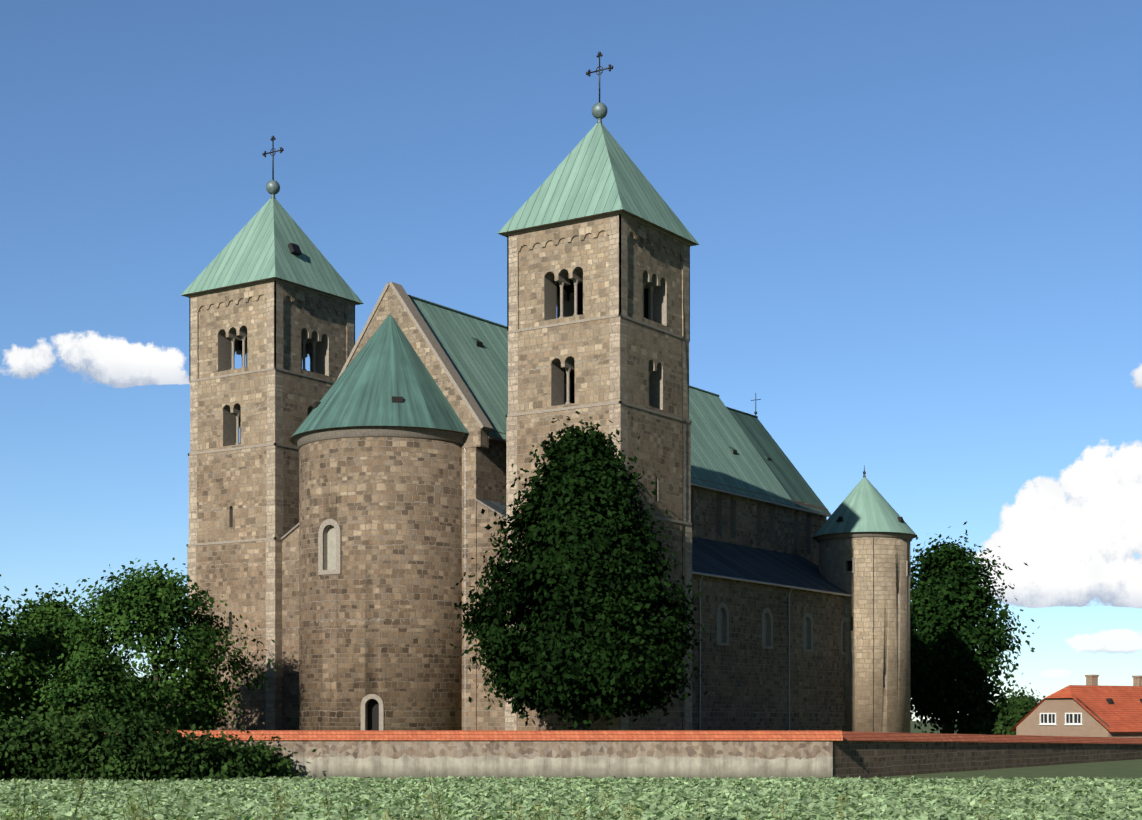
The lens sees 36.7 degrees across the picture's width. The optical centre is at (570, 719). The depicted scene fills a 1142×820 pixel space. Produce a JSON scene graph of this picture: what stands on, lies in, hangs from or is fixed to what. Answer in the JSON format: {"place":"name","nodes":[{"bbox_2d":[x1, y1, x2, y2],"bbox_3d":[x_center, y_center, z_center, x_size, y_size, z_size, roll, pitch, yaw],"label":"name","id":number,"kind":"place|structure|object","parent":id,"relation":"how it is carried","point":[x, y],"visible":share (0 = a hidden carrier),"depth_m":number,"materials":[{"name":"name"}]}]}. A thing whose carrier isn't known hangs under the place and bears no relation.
{"place":"outdoors","nodes":[
{"label":"outdoors","id":0,"kind":"place"},
{"bbox_2d":[337,282,492,430],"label":"gable coping","id":1,"kind":"object","parent":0,"point":[460,386],"visible":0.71,"depth_m":96.19,"materials":[{"name":"beige stone"}]},
{"bbox_2d":[0,0,1141,720],"label":"sky","id":2,"kind":"structure","parent":0,"point":[916,225],"materials":[{"name":"blue"}]},
{"bbox_2d":[32,721,1141,783],"bbox_3d":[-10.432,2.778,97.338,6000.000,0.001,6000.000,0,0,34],"label":"ground","id":3,"kind":"structure","parent":0,"point":[1125,769],"depth_m":91.89,"materials":[{"name":"green plant"}]},
{"bbox_2d":[0,574,69,732],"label":"tree","id":4,"kind":"object","parent":3,"relation":"on","point":[7,643],"visible":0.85,"depth_m":89.63,"materials":[{"name":"green plant"}]},
{"bbox_2d":[0,583,149,725],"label":"tree","id":5,"kind":"object","parent":3,"relation":"on","point":[51,630],"depth_m":94.40,"materials":[{"name":"green plant"}]},
{"bbox_2d":[29,643,178,737],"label":"bush","id":6,"kind":"object","parent":3,"relation":"on","point":[106,675],"depth_m":83.03,"materials":[{"name":"green plant"}]},
{"bbox_2d":[35,557,278,729],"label":"tree","id":7,"kind":"object","parent":3,"relation":"on","point":[146,606],"depth_m":89.99,"materials":[{"name":"green plant"}]},
{"bbox_2d":[187,295,346,729],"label":"tower","id":8,"kind":"structure","parent":3,"relation":"on","point":[247,493],"depth_m":103.57,"materials":[{"name":"stone"}]},
{"bbox_2d":[186,279,356,545],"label":"tower stone trim","id":9,"kind":"structure","parent":8,"relation":"attached to","point":[275,292],"depth_m":104.19,"materials":[{"name":"beige stone"}]},
{"bbox_2d":[181,198,363,304],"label":"tower roof","id":10,"kind":"structure","parent":8,"relation":"on","point":[270,240],"depth_m":105.13,"materials":[{"name":"green metal"}]},
{"bbox_2d":[262,136,283,198],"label":"cross finial","id":11,"kind":"object","parent":10,"relation":"on","point":[272,187],"visible":1,"depth_m":106.84,"materials":[{"name":"grey metal"}]},
{"bbox_2d":[282,527,298,729],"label":"buttress","id":12,"kind":"structure","parent":3,"relation":"on","point":[290,631],"depth_m":101.99,"materials":[{"name":"stone"}]},
{"bbox_2d":[281,523,298,539],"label":"coping","id":13,"kind":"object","parent":12,"relation":"on","point":[290,531],"depth_m":101.88,"materials":[{"name":"beige stone"}]},
{"bbox_2d":[299,437,461,729],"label":"apse","id":14,"kind":"structure","parent":3,"relation":"on","point":[378,616],"depth_m":93.01,"materials":[{"name":"stone"}]},
{"bbox_2d":[318,519,383,729],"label":"window surrounds","id":15,"kind":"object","parent":14,"relation":"attached to","point":[338,569],"depth_m":92.97,"materials":[{"name":"beige stone"}]},
{"bbox_2d":[289,314,468,445],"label":"apse roof","id":16,"kind":"structure","parent":14,"relation":"on","point":[385,378],"depth_m":94.22,"materials":[{"name":"green metal"}]},
{"bbox_2d":[294,426,464,449],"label":"apse cornice","id":17,"kind":"structure","parent":14,"relation":"attached to","point":[353,432],"depth_m":92.88,"materials":[{"name":"beige stone"}]},
{"bbox_2d":[202,740,832,779],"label":"yard wall","id":18,"kind":"structure","parent":3,"relation":"on","point":[617,759],"depth_m":78.96,"materials":[{"name":"grey concrete"}]},
{"bbox_2d":[104,730,842,740],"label":"wall coping","id":19,"kind":"object","parent":18,"relation":"on","point":[511,735],"visible":0.65,"depth_m":79.06,"materials":[{"name":"red tile"}]},
{"bbox_2d":[3,767,1037,819],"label":"weed leaves","id":20,"kind":"object","parent":3,"relation":"on","point":[385,816],"visible":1,"depth_m":24.09,"materials":[{"name":"green plant"}]},
{"bbox_2d":[0,683,1044,781],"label":"shrub leaves","id":21,"kind":"object","parent":3,"relation":"on","point":[134,748],"visible":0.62,"depth_m":71.68,"materials":[{"name":"green plant"}]},
{"bbox_2d":[0,775,1141,819],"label":"crop field leaves","id":22,"kind":"object","parent":3,"relation":"on","point":[916,798],"visible":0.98,"depth_m":54.52,"materials":[{"name":"green plant"}]},
{"bbox_2d":[439,411,710,730],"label":"big tree","id":23,"kind":"object","parent":3,"relation":"on","point":[587,538],"depth_m":82.21,"materials":[{"name":"green plant"}]},
{"bbox_2d":[505,231,691,730],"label":"tower","id":24,"kind":"structure","parent":3,"relation":"on","point":[619,358],"depth_m":91.40,"materials":[{"name":"stone"}]},
{"bbox_2d":[497,123,698,245],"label":"tower roof","id":25,"kind":"structure","parent":24,"relation":"on","point":[596,172],"depth_m":91.61,"materials":[{"name":"green metal"}]},
{"bbox_2d":[586,52,612,123],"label":"cross finial","id":26,"kind":"object","parent":25,"relation":"on","point":[599,111],"visible":1,"depth_m":93.35,"materials":[{"name":"grey metal"}]},
{"bbox_2d":[504,212,692,525],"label":"tower stone trim","id":27,"kind":"structure","parent":24,"relation":"attached to","point":[618,227],"depth_m":90.91,"materials":[{"name":"beige stone"}]},
{"bbox_2d":[344,290,873,731],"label":"lightning conductors","id":28,"kind":"object","parent":3,"relation":"on","point":[682,538],"visible":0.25,"depth_m":93.65,"materials":[{"name":"grey metal"}]},
{"bbox_2d":[477,502,844,730],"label":"aisle","id":29,"kind":"object","parent":3,"relation":"on","point":[744,679],"visible":0.33,"depth_m":110.06,"materials":[{"name":"stone"}]},
{"bbox_2d":[691,483,851,730],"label":"gutters","id":30,"kind":"object","parent":29,"relation":"attached to","point":[747,580],"visible":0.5,"depth_m":113.52,"materials":[{"name":"silver metal"}]},
{"bbox_2d":[819,537,909,732],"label":"round tower","id":31,"kind":"structure","parent":3,"relation":"on","point":[891,644],"depth_m":120.76,"materials":[{"name":"stone"}]},
{"bbox_2d":[812,465,916,539],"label":"turret roof","id":32,"kind":"structure","parent":31,"relation":"on","point":[864,506],"depth_m":121.69,"materials":[{"name":"green metal"}]},
{"bbox_2d":[816,532,913,542],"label":"turret cornice","id":33,"kind":"structure","parent":31,"relation":"on","point":[864,535],"depth_m":120.83,"materials":[{"name":"stone"}]},
{"bbox_2d":[843,558,910,576],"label":"round tower frames","id":34,"kind":"structure","parent":31,"relation":"attached to","point":[853,565],"depth_m":121.03,"materials":[{"name":"stone"}]},
{"bbox_2d":[910,521,1039,733],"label":"tree","id":35,"kind":"object","parent":3,"relation":"on","point":[951,598],"depth_m":146.95,"materials":[{"name":"green plant"}]},
{"bbox_2d":[833,741,1141,777],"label":"yard wall","id":36,"kind":"structure","parent":3,"relation":"on","point":[864,759],"depth_m":91.23,"materials":[{"name":"stone"}]},
{"bbox_2d":[842,731,1141,743],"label":"wall coping","id":37,"kind":"object","parent":36,"relation":"on","point":[896,737],"visible":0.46,"depth_m":94.10,"materials":[{"name":"red tile"}]},
{"bbox_2d":[1016,698,1141,737],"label":"house","id":38,"kind":"structure","parent":3,"relation":"on","point":[1091,726],"depth_m":125.44,"materials":[{"name":"paint"}]},
{"bbox_2d":[1039,713,1082,724],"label":"house windows","id":39,"kind":"structure","parent":38,"relation":"in","point":[1070,718],"depth_m":125.26,"materials":[{"name":"white"}]},
{"bbox_2d":[1010,685,1141,731],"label":"house roof","id":40,"kind":"structure","parent":38,"relation":"on","point":[1117,708],"depth_m":125.47,"materials":[{"name":"orange tile"}]},
{"bbox_2d":[1085,675,1141,685],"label":"chimneys","id":41,"kind":"object","parent":40,"relation":"on","point":[1093,680],"visible":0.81,"depth_m":127.87,"materials":[{"name":"beige brick"}]},
{"bbox_2d":[408,295,795,506],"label":"nave roof","id":42,"kind":"structure","parent":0,"point":[716,430],"depth_m":113.54,"materials":[{"name":"green metal"}]},
{"bbox_2d":[471,337,770,460],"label":"roof vents","id":43,"kind":"object","parent":42,"relation":"on","point":[478,343],"visible":0.35,"depth_m":102.05,"materials":[{"name":"green metal"}]},
{"bbox_2d":[462,439,826,729],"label":"nave walls","id":44,"kind":"structure","parent":0,"point":[727,518],"depth_m":115.16,"materials":[{"name":"brown stone"}]},
{"bbox_2d":[349,285,824,523],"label":"gable walls","id":45,"kind":"structure","parent":44,"relation":"on","point":[476,435],"depth_m":96.08,"materials":[{"name":"beige stone"}]},
{"bbox_2d":[726,407,830,514],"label":"chancel roof","id":46,"kind":"structure","parent":44,"relation":"on","point":[790,478],"depth_m":130.65,"materials":[{"name":"green metal"}]},
{"bbox_2d":[751,393,760,415],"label":"cross","id":47,"kind":"object","parent":46,"relation":"on","point":[755,412],"visible":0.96,"depth_m":134.46,"materials":[{"name":"grey metal"}]},
{"bbox_2d":[492,430,827,510],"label":"nave cornice","id":48,"kind":"structure","parent":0,"point":[808,505],"depth_m":124.16,"materials":[{"name":"brown stone"}]},
{"bbox_2d":[475,498,849,594],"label":"aisle roof","id":49,"kind":"structure","parent":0,"point":[714,557],"depth_m":114.64,"materials":[{"name":"metal"}]},
{"bbox_2d":[717,603,845,653],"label":"aisle frames","id":50,"kind":"structure","parent":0,"point":[765,610],"depth_m":111.40,"materials":[{"name":"beige stone"}]}
]}

